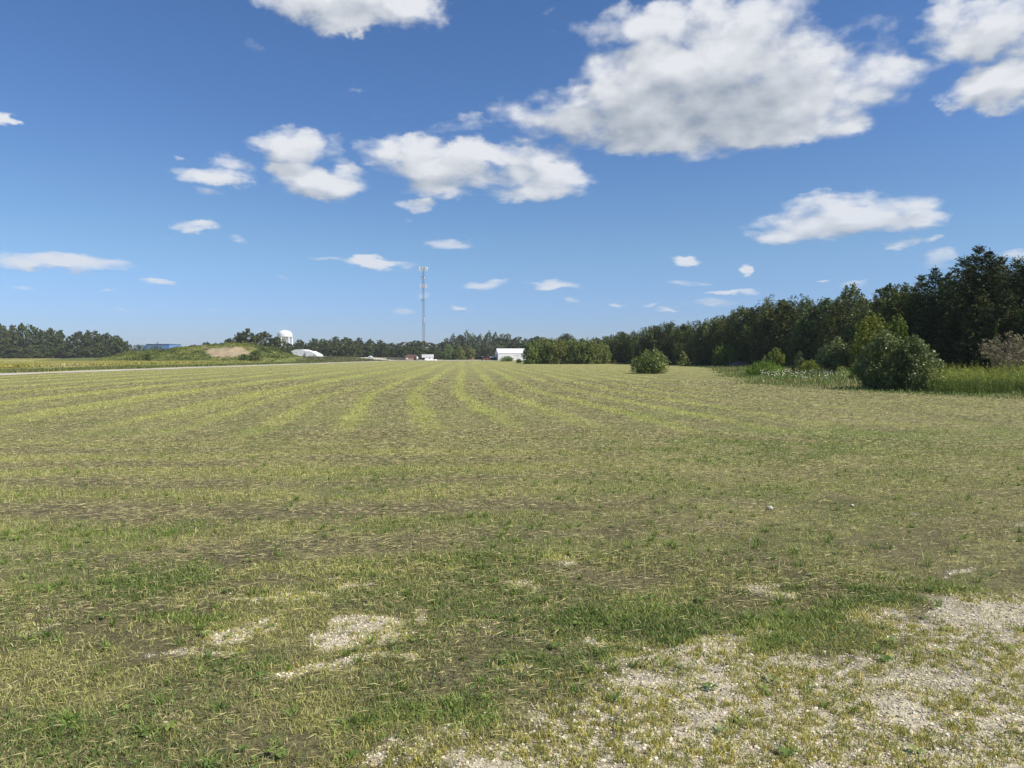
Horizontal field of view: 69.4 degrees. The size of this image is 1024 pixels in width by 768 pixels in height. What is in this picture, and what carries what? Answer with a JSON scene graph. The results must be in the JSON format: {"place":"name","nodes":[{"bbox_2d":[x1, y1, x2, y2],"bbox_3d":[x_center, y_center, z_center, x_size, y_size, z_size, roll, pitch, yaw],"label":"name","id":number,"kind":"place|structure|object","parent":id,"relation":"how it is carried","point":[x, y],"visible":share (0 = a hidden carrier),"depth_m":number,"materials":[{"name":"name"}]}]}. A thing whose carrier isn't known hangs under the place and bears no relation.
{"place":"outdoors","nodes":[
{"label":"outdoors","id":0,"kind":"place"},
{"bbox_2d":[133,344,180,350],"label":"blue building","id":1,"kind":"structure","parent":0,"point":[163,346],"depth_m":499.45,"materials":[{"name":"metal"}]},
{"bbox_2d":[92,341,304,362],"bbox_3d":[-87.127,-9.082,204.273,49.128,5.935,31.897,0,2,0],"label":"grassy mound","id":2,"kind":"object","parent":0,"point":[257,347],"visible":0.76,"depth_m":199.41,"materials":[{"name":"soil"}]},
{"bbox_2d":[277,330,292,346],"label":"water tower","id":3,"kind":"structure","parent":0,"point":[284,335],"depth_m":793.13,"materials":[{"name":"white metal"}]},
{"bbox_2d":[495,349,525,359],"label":"barn","id":4,"kind":"structure","parent":0,"point":[515,354],"depth_m":321.99,"materials":[{"name":"white metal"}]},
{"bbox_2d":[0,357,1023,767],"bbox_3d":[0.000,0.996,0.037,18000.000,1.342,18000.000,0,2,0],"label":"ground","id":5,"kind":"structure","parent":0,"point":[618,531],"depth_m":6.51,"materials":[{"name":"green plant"}]},
{"bbox_2d":[0,323,11,348],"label":"broadleaf tree","id":6,"kind":"object","parent":5,"relation":"on","point":[3,329],"visible":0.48,"depth_m":433.05,"materials":[{"name":"green plant"}]},
{"bbox_2d":[3,346,30,358],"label":"bush","id":7,"kind":"object","parent":5,"relation":"on","point":[15,353],"visible":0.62,"depth_m":419.78,"materials":[{"name":"green plant"}]},
{"bbox_2d":[6,323,33,357],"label":"broadleaf tree","id":8,"kind":"object","parent":5,"relation":"on","point":[21,327],"visible":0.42,"depth_m":435.52,"materials":[{"name":"green plant"}]},
{"bbox_2d":[16,346,41,357],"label":"bush","id":9,"kind":"object","parent":5,"relation":"on","point":[30,349],"visible":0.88,"depth_m":417.68,"materials":[{"name":"green plant"}]},
{"bbox_2d":[20,324,44,357],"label":"broadleaf tree","id":10,"kind":"object","parent":5,"relation":"on","point":[27,339],"visible":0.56,"depth_m":432.63,"materials":[{"name":"green plant"}]},
{"bbox_2d":[25,329,57,352],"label":"broadleaf tree","id":11,"kind":"object","parent":5,"relation":"on","point":[41,333],"visible":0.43,"depth_m":435.62,"materials":[{"name":"green plant"}]},
{"bbox_2d":[39,327,62,355],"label":"broadleaf tree","id":12,"kind":"object","parent":5,"relation":"on","point":[50,331],"visible":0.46,"depth_m":438.39,"materials":[{"name":"green plant"}]},
{"bbox_2d":[37,346,66,357],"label":"bush","id":13,"kind":"object","parent":5,"relation":"on","point":[45,354],"visible":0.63,"depth_m":422.43,"materials":[{"name":"green plant"}]},
{"bbox_2d":[48,330,69,354],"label":"broadleaf tree","id":14,"kind":"object","parent":5,"relation":"on","point":[61,338],"visible":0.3,"depth_m":440.30,"materials":[{"name":"green plant"}]},
{"bbox_2d":[63,331,93,357],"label":"broadleaf tree","id":15,"kind":"object","parent":5,"relation":"on","point":[75,343],"visible":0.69,"depth_m":423.61,"materials":[{"name":"green plant"}]},
{"bbox_2d":[64,347,94,357],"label":"bush","id":16,"kind":"object","parent":5,"relation":"on","point":[79,350],"visible":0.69,"depth_m":419.15,"materials":[{"name":"green plant"}]},
{"bbox_2d":[85,330,106,352],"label":"broadleaf tree","id":17,"kind":"object","parent":5,"relation":"on","point":[97,343],"visible":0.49,"depth_m":429.45,"materials":[{"name":"green plant"}]},
{"bbox_2d":[91,347,118,357],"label":"bush","id":18,"kind":"object","parent":5,"relation":"on","point":[105,354],"visible":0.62,"depth_m":419.28,"materials":[{"name":"green plant"}]},
{"bbox_2d":[110,338,132,352],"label":"broadleaf tree","id":19,"kind":"object","parent":5,"relation":"on","point":[125,346],"visible":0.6,"depth_m":425.27,"materials":[{"name":"green plant"}]},
{"bbox_2d":[0,358,265,368],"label":"crop","id":20,"kind":"object","parent":5,"relation":"on","point":[28,363],"visible":0.64,"depth_m":124.45,"materials":[{"name":"plant"}]},
{"bbox_2d":[0,361,378,374],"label":"gravel lane","id":21,"kind":"structure","parent":5,"relation":"on","point":[156,368],"depth_m":87.98,"materials":[{"name":"grey gravel"}]},
{"bbox_2d":[0,356,387,372],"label":"verge weeds","id":22,"kind":"object","parent":5,"relation":"on","point":[314,359],"visible":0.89,"depth_m":119.69,"materials":[{"name":"green plant"}]},
{"bbox_2d":[235,328,258,343],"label":"broadleaf tree","id":23,"kind":"object","parent":5,"relation":"on","point":[242,337],"visible":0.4,"depth_m":322.02,"materials":[{"name":"green plant"}]},
{"bbox_2d":[249,331,280,350],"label":"broadleaf tree","id":24,"kind":"object","parent":5,"relation":"on","point":[264,334],"visible":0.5,"depth_m":324.54,"materials":[{"name":"green plant"}]},
{"bbox_2d":[291,349,322,356],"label":"arched building","id":25,"kind":"structure","parent":5,"relation":"on","point":[303,352],"depth_m":349.69,"materials":[{"name":"white metal"}]},
{"bbox_2d":[311,341,340,356],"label":"broadleaf tree","id":26,"kind":"object","parent":5,"relation":"on","point":[324,350],"visible":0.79,"depth_m":409.99,"materials":[{"name":"green plant"}]},
{"bbox_2d":[325,340,350,356],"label":"broadleaf tree","id":27,"kind":"object","parent":5,"relation":"on","point":[336,343],"visible":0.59,"depth_m":414.32,"materials":[{"name":"green plant"}]},
{"bbox_2d":[341,340,362,356],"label":"broadleaf tree","id":28,"kind":"object","parent":5,"relation":"on","point":[355,351],"visible":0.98,"depth_m":409.34,"materials":[{"name":"green plant"}]},
{"bbox_2d":[357,343,378,356],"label":"broadleaf tree","id":29,"kind":"object","parent":5,"relation":"on","point":[368,349],"visible":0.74,"depth_m":417.87,"materials":[{"name":"green plant"}]},
{"bbox_2d":[373,343,390,356],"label":"broadleaf tree","id":30,"kind":"object","parent":5,"relation":"on","point":[383,352],"visible":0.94,"depth_m":416.31,"materials":[{"name":"green plant"}]},
{"bbox_2d":[420,266,427,340],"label":"communication mast","id":31,"kind":"object","parent":5,"relation":"on","point":[422,284],"visible":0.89,"depth_m":468.18,"materials":[{"name":"metal"}]},
{"bbox_2d":[441,343,454,359],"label":"evergreen tree","id":32,"kind":"object","parent":5,"relation":"on","point":[447,353],"visible":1,"depth_m":367.68,"materials":[{"name":"green plant"}]},
{"bbox_2d":[452,346,466,359],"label":"evergreen tree","id":33,"kind":"object","parent":5,"relation":"on","point":[459,350],"visible":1,"depth_m":367.13,"materials":[{"name":"green plant"}]},
{"bbox_2d":[0,565,1015,767],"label":"clover","id":34,"kind":"object","parent":5,"relation":"on","point":[206,763],"visible":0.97,"depth_m":3.79,"materials":[{"name":"green plant"}]},
{"bbox_2d":[0,379,1023,767],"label":"hay cuttings","id":35,"kind":"object","parent":5,"relation":"on","point":[426,443],"visible":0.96,"depth_m":9.73,"materials":[{"name":"yellow plant"}]},
{"bbox_2d":[1,492,1023,767],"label":"gravel","id":36,"kind":"structure","parent":5,"relation":"on","point":[813,708],"depth_m":3.45,"materials":[{"name":"beige gravel"}]},
{"bbox_2d":[500,337,526,348],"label":"broadleaf tree","id":37,"kind":"object","parent":5,"relation":"on","point":[514,343],"visible":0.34,"depth_m":393.40,"materials":[{"name":"green plant"}]},
{"bbox_2d":[521,339,541,363],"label":"young tree","id":38,"kind":"object","parent":5,"relation":"on","point":[529,349],"visible":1,"depth_m":160.78,"materials":[{"name":"green plant"}]},
{"bbox_2d":[531,337,548,363],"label":"young tree","id":39,"kind":"object","parent":5,"relation":"on","point":[540,342],"visible":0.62,"depth_m":161.42,"materials":[{"name":"green plant"}]},
{"bbox_2d":[540,337,559,363],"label":"young tree","id":40,"kind":"object","parent":5,"relation":"on","point":[547,345],"visible":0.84,"depth_m":160.69,"materials":[{"name":"green plant"}]},
{"bbox_2d":[548,338,567,363],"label":"young tree","id":41,"kind":"object","parent":5,"relation":"on","point":[558,352],"visible":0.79,"depth_m":160.34,"materials":[{"name":"green plant"}]},
{"bbox_2d":[559,339,577,363],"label":"young tree","id":42,"kind":"object","parent":5,"relation":"on","point":[568,342],"visible":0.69,"depth_m":160.51,"materials":[{"name":"green plant"}]},
{"bbox_2d":[566,338,583,363],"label":"young tree","id":43,"kind":"object","parent":5,"relation":"on","point":[574,346],"visible":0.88,"depth_m":159.74,"materials":[{"name":"green plant"}]},
{"bbox_2d":[574,337,597,363],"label":"young tree","id":44,"kind":"object","parent":5,"relation":"on","point":[584,358],"visible":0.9,"depth_m":159.42,"materials":[{"name":"green plant"}]},
{"bbox_2d":[585,337,602,363],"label":"young tree","id":45,"kind":"object","parent":5,"relation":"on","point":[597,350],"visible":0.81,"depth_m":160.07,"materials":[{"name":"green plant"}]},
{"bbox_2d":[597,340,611,363],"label":"young tree","id":46,"kind":"object","parent":5,"relation":"on","point":[606,352],"visible":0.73,"depth_m":161.42,"materials":[{"name":"green plant"}]},
{"bbox_2d":[609,331,632,361],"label":"broadleaf tree","id":47,"kind":"object","parent":5,"relation":"on","point":[620,338],"visible":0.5,"depth_m":167.63,"materials":[{"name":"green plant"}]},
{"bbox_2d":[621,330,640,363],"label":"pine tree","id":48,"kind":"object","parent":5,"relation":"on","point":[625,345],"visible":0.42,"depth_m":163.91,"materials":[{"name":"green plant"}]},
{"bbox_2d":[628,327,650,362],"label":"pine tree","id":49,"kind":"object","parent":5,"relation":"on","point":[636,343],"visible":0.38,"depth_m":157.73,"materials":[{"name":"green plant"}]},
{"bbox_2d":[628,347,670,373],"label":"shrub","id":50,"kind":"object","parent":5,"relation":"on","point":[647,362],"visible":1,"depth_m":68.86,"materials":[{"name":"green plant"}]},
{"bbox_2d":[640,325,666,352],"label":"broadleaf tree","id":51,"kind":"object","parent":5,"relation":"on","point":[649,337],"visible":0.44,"depth_m":153.57,"materials":[{"name":"green plant"}]},
{"bbox_2d":[648,323,672,356],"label":"pine tree","id":52,"kind":"object","parent":5,"relation":"on","point":[661,329],"visible":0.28,"depth_m":152.53,"materials":[{"name":"green plant"}]},
{"bbox_2d":[657,320,679,364],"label":"pine tree","id":53,"kind":"object","parent":5,"relation":"on","point":[668,337],"visible":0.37,"depth_m":146.31,"materials":[{"name":"green plant"}]},
{"bbox_2d":[669,324,695,357],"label":"broadleaf tree","id":54,"kind":"object","parent":5,"relation":"on","point":[675,340],"visible":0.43,"depth_m":142.10,"materials":[{"name":"green plant"}]},
{"bbox_2d":[679,320,701,364],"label":"pine tree","id":55,"kind":"object","parent":5,"relation":"on","point":[690,334],"visible":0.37,"depth_m":134.38,"materials":[{"name":"green plant"}]},
{"bbox_2d":[691,318,714,364],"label":"pine tree","id":56,"kind":"object","parent":5,"relation":"on","point":[697,337],"visible":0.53,"depth_m":130.57,"materials":[{"name":"green plant"}]},
{"bbox_2d":[694,317,725,363],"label":"broadleaf tree","id":57,"kind":"object","parent":5,"relation":"on","point":[707,334],"visible":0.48,"depth_m":129.10,"materials":[{"name":"green plant"}]},
{"bbox_2d":[701,316,732,361],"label":"pine tree","id":58,"kind":"object","parent":5,"relation":"on","point":[720,325],"visible":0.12,"depth_m":126.64,"materials":[{"name":"green plant"}]},
{"bbox_2d":[711,343,738,365],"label":"shrub","id":59,"kind":"object","parent":5,"relation":"on","point":[719,358],"visible":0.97,"depth_m":116.14,"materials":[{"name":"green plant"}]},
{"bbox_2d":[716,306,747,358],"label":"pine tree","id":60,"kind":"object","parent":5,"relation":"on","point":[722,340],"visible":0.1,"depth_m":121.83,"materials":[{"name":"green plant"}]},
{"bbox_2d":[721,307,762,361],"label":"broadleaf tree","id":61,"kind":"object","parent":5,"relation":"on","point":[738,328],"visible":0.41,"depth_m":117.44,"materials":[{"name":"green plant"}]},
{"bbox_2d":[734,297,773,362],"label":"pine tree","id":62,"kind":"object","parent":5,"relation":"on","point":[753,314],"visible":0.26,"depth_m":114.89,"materials":[{"name":"green plant"}]},
{"bbox_2d":[745,359,784,375],"bbox_3d":[21.278,-1.340,62.260,3.445,1.569,3.510,0,2,0],"label":"goldenrod clump","id":63,"kind":"object","parent":5,"relation":"on","point":[756,369],"visible":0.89,"depth_m":61.80,"materials":[{"name":"green plant"}]},
{"bbox_2d":[744,294,786,364],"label":"pine tree","id":64,"kind":"object","parent":5,"relation":"on","point":[759,315],"visible":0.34,"depth_m":110.40,"materials":[{"name":"green plant"}]},
{"bbox_2d":[766,347,784,364],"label":"shrub","id":65,"kind":"object","parent":5,"relation":"on","point":[778,357],"visible":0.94,"depth_m":87.58,"materials":[{"name":"green plant"}]},
{"bbox_2d":[756,299,797,364],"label":"broadleaf tree","id":66,"kind":"object","parent":5,"relation":"on","point":[770,331],"visible":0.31,"depth_m":109.35,"materials":[{"name":"green plant"}]},
{"bbox_2d":[767,293,816,365],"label":"pine tree","id":67,"kind":"object","parent":5,"relation":"on","point":[785,321],"visible":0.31,"depth_m":105.06,"materials":[{"name":"green plant"}]},
{"bbox_2d":[791,351,805,371],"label":"sapling","id":68,"kind":"object","parent":5,"relation":"on","point":[797,363],"visible":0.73,"depth_m":69.86,"materials":[{"name":"green plant"}]},
{"bbox_2d":[785,295,822,365],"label":"pine tree","id":69,"kind":"object","parent":5,"relation":"on","point":[802,305],"visible":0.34,"depth_m":98.54,"materials":[{"name":"green plant"}]},
{"bbox_2d":[795,360,824,371],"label":"goldenrod clump","id":70,"kind":"object","parent":5,"relation":"on","point":[811,366],"visible":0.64,"depth_m":67.93,"materials":[{"name":"green plant"}]},
{"bbox_2d":[793,296,838,360],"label":"broadleaf tree","id":71,"kind":"object","parent":5,"relation":"on","point":[817,312],"visible":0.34,"depth_m":95.82,"materials":[{"name":"green plant"}]},
{"bbox_2d":[814,336,856,373],"bbox_3d":[27.525,-2.312,62.398,3.533,3.532,3.399,-1,2,-25],"label":"shrub","id":72,"kind":"object","parent":5,"relation":"on","point":[840,353],"visible":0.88,"depth_m":61.86,"materials":[{"name":"green plant"}]},
{"bbox_2d":[814,296,857,359],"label":"pine tree","id":73,"kind":"object","parent":5,"relation":"on","point":[831,331],"visible":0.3,"depth_m":87.59,"materials":[{"name":"green plant"}]},
{"bbox_2d":[826,282,868,345],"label":"broadleaf tree","id":74,"kind":"object","parent":5,"relation":"on","point":[853,294],"visible":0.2,"depth_m":89.04,"materials":[{"name":"green plant"}]},
{"bbox_2d":[839,302,868,351],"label":"pine tree","id":75,"kind":"object","parent":5,"relation":"on","point":[847,326],"visible":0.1,"depth_m":80.42,"materials":[{"name":"green plant"}]},
{"bbox_2d":[839,298,875,347],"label":"pine tree","id":76,"kind":"object","parent":5,"relation":"on","point":[864,300],"visible":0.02,"depth_m":82.97,"materials":[{"name":"green plant"}]},
{"bbox_2d":[847,297,887,359],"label":"broadleaf tree","id":77,"kind":"object","parent":5,"relation":"on","point":[877,305],"visible":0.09,"depth_m":74.97,"materials":[{"name":"green plant"}]},
{"bbox_2d":[847,310,895,369],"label":"maple tree","id":78,"kind":"object","parent":5,"relation":"on","point":[874,322],"visible":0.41,"depth_m":59.63,"materials":[{"name":"green plant"}]},
{"bbox_2d":[867,283,899,306],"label":"broadleaf tree","id":79,"kind":"object","parent":5,"relation":"on","point":[884,293],"visible":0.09,"depth_m":83.48,"materials":[{"name":"green plant"}]},
{"bbox_2d":[849,329,924,390],"bbox_3d":[18.232,-1.158,36.094,3.046,3.184,2.994,0,2,0],"label":"shrub","id":80,"kind":"object","parent":5,"relation":"on","point":[870,376],"visible":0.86,"depth_m":35.80,"materials":[{"name":"green plant"}]},
{"bbox_2d":[885,314,908,352],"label":"maple tree","id":81,"kind":"object","parent":5,"relation":"on","point":[901,325],"visible":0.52,"depth_m":58.52,"materials":[{"name":"green plant"}]},
{"bbox_2d":[870,282,924,339],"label":"pine tree","id":82,"kind":"object","parent":5,"relation":"on","point":[889,303],"visible":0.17,"depth_m":66.10,"materials":[{"name":"green plant"}]},
{"bbox_2d":[881,300,914,342],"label":"spruce tree","id":83,"kind":"object","parent":5,"relation":"on","point":[899,305],"visible":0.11,"depth_m":65.56,"materials":[{"name":"green plant"}]},
{"bbox_2d":[887,333,946,390],"bbox_3d":[19.197,-0.978,35.166,2.437,2.898,2.903,-1,2,-25],"label":"shrub","id":84,"kind":"object","parent":5,"relation":"on","point":[912,355],"visible":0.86,"depth_m":34.62,"materials":[{"name":"green plant"}]},
{"bbox_2d":[902,274,938,336],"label":"spruce tree","id":85,"kind":"object","parent":5,"relation":"on","point":[920,282],"visible":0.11,"depth_m":66.60,"materials":[{"name":"green plant"}]},
{"bbox_2d":[906,265,947,345],"bbox_3d":[37.139,-5.216,64.868,6.058,10.541,5.882,1,2,30],"label":"spruce tree","id":86,"kind":"object","parent":5,"relation":"on","point":[935,279],"visible":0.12,"depth_m":64.68,"materials":[{"name":"green plant"}]},
{"bbox_2d":[910,295,949,364],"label":"spruce tree","id":87,"kind":"object","parent":5,"relation":"on","point":[929,336],"visible":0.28,"depth_m":60.69,"materials":[{"name":"green plant"}]},
{"bbox_2d":[836,360,1023,393],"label":"goldenrod","id":88,"kind":"object","parent":5,"relation":"on","point":[967,375],"visible":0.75,"depth_m":33.65,"materials":[{"name":"green plant"}]},
{"bbox_2d":[923,271,966,353],"bbox_3d":[36.487,-4.720,61.866,5.477,9.562,5.187,0,2,11],"label":"spruce tree","id":89,"kind":"object","parent":5,"relation":"on","point":[944,285],"visible":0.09,"depth_m":61.75,"materials":[{"name":"green plant"}]},
{"bbox_2d":[929,294,976,370],"bbox_3d":[34.245,-3.518,56.963,4.637,7.226,4.776,0,2,13],"label":"spruce tree","id":90,"kind":"object","parent":5,"relation":"on","point":[944,348],"visible":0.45,"depth_m":56.67,"materials":[{"name":"green plant"}]},
{"bbox_2d":[926,254,985,362],"bbox_3d":[36.444,-5.155,59.962,6.419,10.733,6.408,1,2,29],"label":"spruce tree","id":91,"kind":"object","parent":5,"relation":"on","point":[958,271],"visible":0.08,"depth_m":59.80,"materials":[{"name":"green plant"}]},
{"bbox_2d":[932,244,1001,357],"bbox_3d":[36.452,-5.414,57.918,6.386,11.140,6.370,0,2,0],"label":"spruce tree","id":92,"kind":"object","parent":5,"relation":"on","point":[981,250],"visible":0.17,"depth_m":57.56,"materials":[{"name":"green plant"}]},
{"bbox_2d":[944,288,1003,373],"bbox_3d":[34.257,-3.412,53.913,4.739,7.195,4.489,0,2,11],"label":"spruce tree","id":93,"kind":"object","parent":5,"relation":"on","point":[976,322],"visible":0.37,"depth_m":53.79,"materials":[{"name":"green plant"}]},
{"bbox_2d":[941,248,1008,367],"bbox_3d":[36.581,-5.062,56.909,6.082,10.899,6.263,0,2,-3],"label":"spruce tree","id":94,"kind":"object","parent":5,"relation":"on","point":[990,258],"visible":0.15,"depth_m":56.48,"materials":[{"name":"green plant"}]},
{"bbox_2d":[987,321,1000,375],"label":"young spruce","id":95,"kind":"object","parent":5,"relation":"on","point":[995,327],"visible":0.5,"depth_m":46.90,"materials":[{"name":"green plant"}]},
{"bbox_2d":[976,255,1012,336],"bbox_3d":[38.293,-4.918,57.756,5.645,10.404,5.959,0,2,2],"label":"spruce tree","id":96,"kind":"object","parent":5,"relation":"on","point":[1002,261],"visible":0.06,"depth_m":57.58,"materials":[{"name":"green plant"}]},
{"bbox_2d":[967,289,1023,375],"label":"spruce tree","id":97,"kind":"object","parent":5,"relation":"on","point":[1008,299],"visible":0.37,"depth_m":50.84,"materials":[{"name":"green plant"}]},
{"bbox_2d":[976,330,1023,373],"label":"bush","id":98,"kind":"object","parent":5,"relation":"on","point":[1016,343],"visible":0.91,"depth_m":41.82,"materials":[{"name":"brown plant"}]},
{"bbox_2d":[978,256,1023,348],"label":"spruce tree","id":99,"kind":"object","parent":5,"relation":"on","point":[1011,279],"visible":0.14,"depth_m":54.69,"materials":[{"name":"green plant"}]},
{"bbox_2d":[991,299,1023,376],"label":"spruce tree","id":100,"kind":"object","parent":5,"relation":"on","point":[1018,331],"visible":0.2,"depth_m":49.24,"materials":[{"name":"green plant"}]},
{"bbox_2d":[999,264,1023,340],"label":"spruce tree","id":101,"kind":"object","parent":5,"relation":"on","point":[1021,291],"visible":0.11,"depth_m":53.93,"materials":[{"name":"green plant"}]},
{"bbox_2d":[0,0,1023,347],"label":"sky","id":102,"kind":"structure","parent":0,"point":[183,172],"materials":[{"name":"blue"}]},
{"bbox_2d":[608,362,1023,398],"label":"tall grass","id":103,"kind":"structure","parent":0,"point":[732,371],"depth_m":44.10,"materials":[{"name":"green plant"}]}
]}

